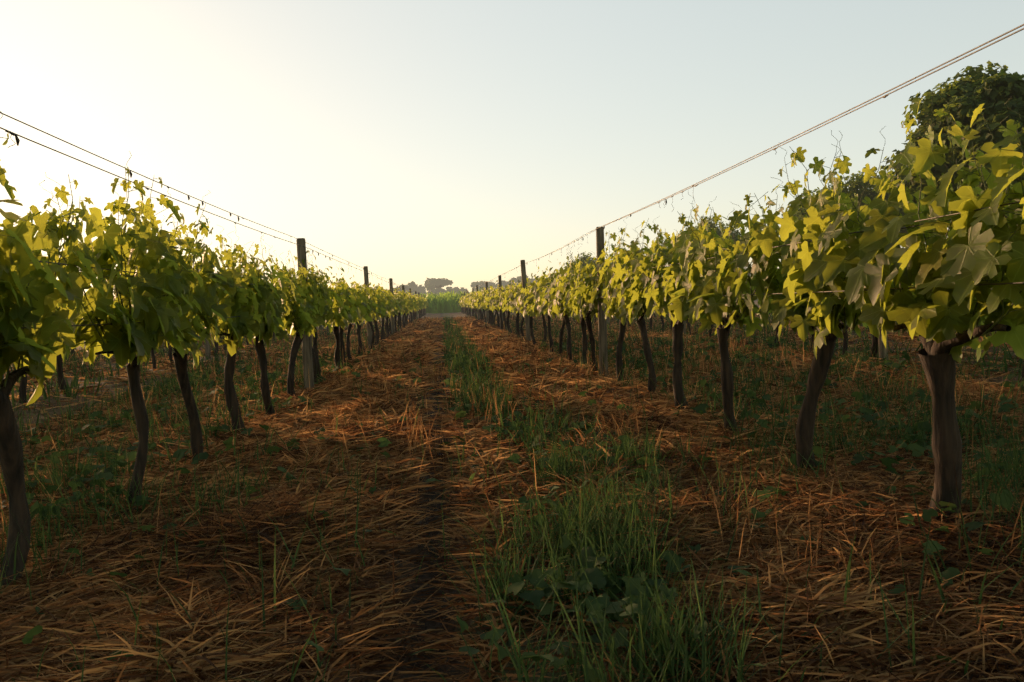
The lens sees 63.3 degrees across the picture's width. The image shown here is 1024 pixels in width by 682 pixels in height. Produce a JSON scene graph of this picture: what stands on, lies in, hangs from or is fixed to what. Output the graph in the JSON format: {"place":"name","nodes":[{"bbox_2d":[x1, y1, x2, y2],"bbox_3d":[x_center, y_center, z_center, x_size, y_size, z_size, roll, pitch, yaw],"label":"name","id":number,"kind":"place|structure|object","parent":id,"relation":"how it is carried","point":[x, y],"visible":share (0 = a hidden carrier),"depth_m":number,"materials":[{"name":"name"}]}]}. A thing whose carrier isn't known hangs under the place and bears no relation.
{"place":"outdoors","nodes":[
{"label":"outdoors","id":0,"kind":"place"},
{"bbox_2d":[0,299,1023,681],"bbox_3d":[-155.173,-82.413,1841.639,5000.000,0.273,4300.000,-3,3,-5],"label":"ground","id":1,"kind":"structure","parent":0,"point":[432,495],"depth_m":3.82,"materials":[{"name":"brown plant"}]},
{"bbox_2d":[0,227,887,389],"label":"trellis posts","id":2,"kind":"object","parent":1,"relation":"on","point":[307,339],"visible":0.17,"depth_m":11.60,"materials":[{"name":"wood"}]},
{"bbox_2d":[83,274,750,321],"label":"vine leaves","id":3,"kind":"object","parent":2,"relation":"attached to","point":[472,300],"visible":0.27,"depth_m":48.73,"materials":[{"name":"green plant"}]},
{"bbox_2d":[5,95,887,287],"bbox_3d":[-1.871,-1.892,23.713,4.271,0.349,43.516,-3,3,-5],"label":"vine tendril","id":4,"kind":"object","parent":2,"relation":"attached to","point":[18,140],"visible":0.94,"depth_m":7.01,"materials":[{"name":"brown"}]},
{"bbox_2d":[0,24,1023,328],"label":"trellis wires","id":5,"kind":"object","parent":2,"relation":"attached to","point":[616,220],"visible":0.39,"depth_m":4.46,"materials":[{"name":"grey metal"}]},
{"bbox_2d":[0,313,1023,681],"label":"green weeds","id":6,"kind":"object","parent":1,"relation":"on","point":[594,575],"depth_m":4.89,"materials":[{"name":"green plant"}]},
{"bbox_2d":[0,306,1023,592],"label":"grapevine trunks","id":7,"kind":"object","parent":1,"relation":"on","point":[938,362],"visible":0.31,"depth_m":5.07,"materials":[{"name":"brown wood"}]},
{"bbox_2d":[0,79,1023,388],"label":"vine shoots","id":8,"kind":"object","parent":7,"relation":"attached to","point":[294,325],"visible":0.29,"depth_m":4.78,"materials":[{"name":"green plant"}]},
{"bbox_2d":[0,97,1023,405],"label":"vine leaves","id":9,"kind":"object","parent":8,"relation":"attached to","point":[806,271],"visible":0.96,"depth_m":4.59,"materials":[{"name":"green plant"}]},
{"bbox_2d":[22,248,1005,343],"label":"vine leaves","id":10,"kind":"object","parent":7,"relation":"attached to","point":[539,301],"visible":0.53,"depth_m":17.87,"materials":[{"name":"green plant"}]},
{"bbox_2d":[0,0,1023,295],"label":"sky","id":11,"kind":"structure","parent":0,"point":[463,142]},
{"bbox_2d":[369,264,752,295],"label":"tree","id":12,"kind":"object","parent":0,"point":[430,284],"depth_m":426.92,"materials":[{"name":"green plant"}]},
{"bbox_2d":[409,287,908,313],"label":"crop field","id":13,"kind":"structure","parent":0,"point":[447,302],"depth_m":101.70,"materials":[{"name":"green plant"}]},
{"bbox_2d":[558,61,1023,280],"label":"tree","id":14,"kind":"object","parent":13,"relation":"on","point":[994,97],"depth_m":32.79,"materials":[{"name":"green plant"}]}
]}

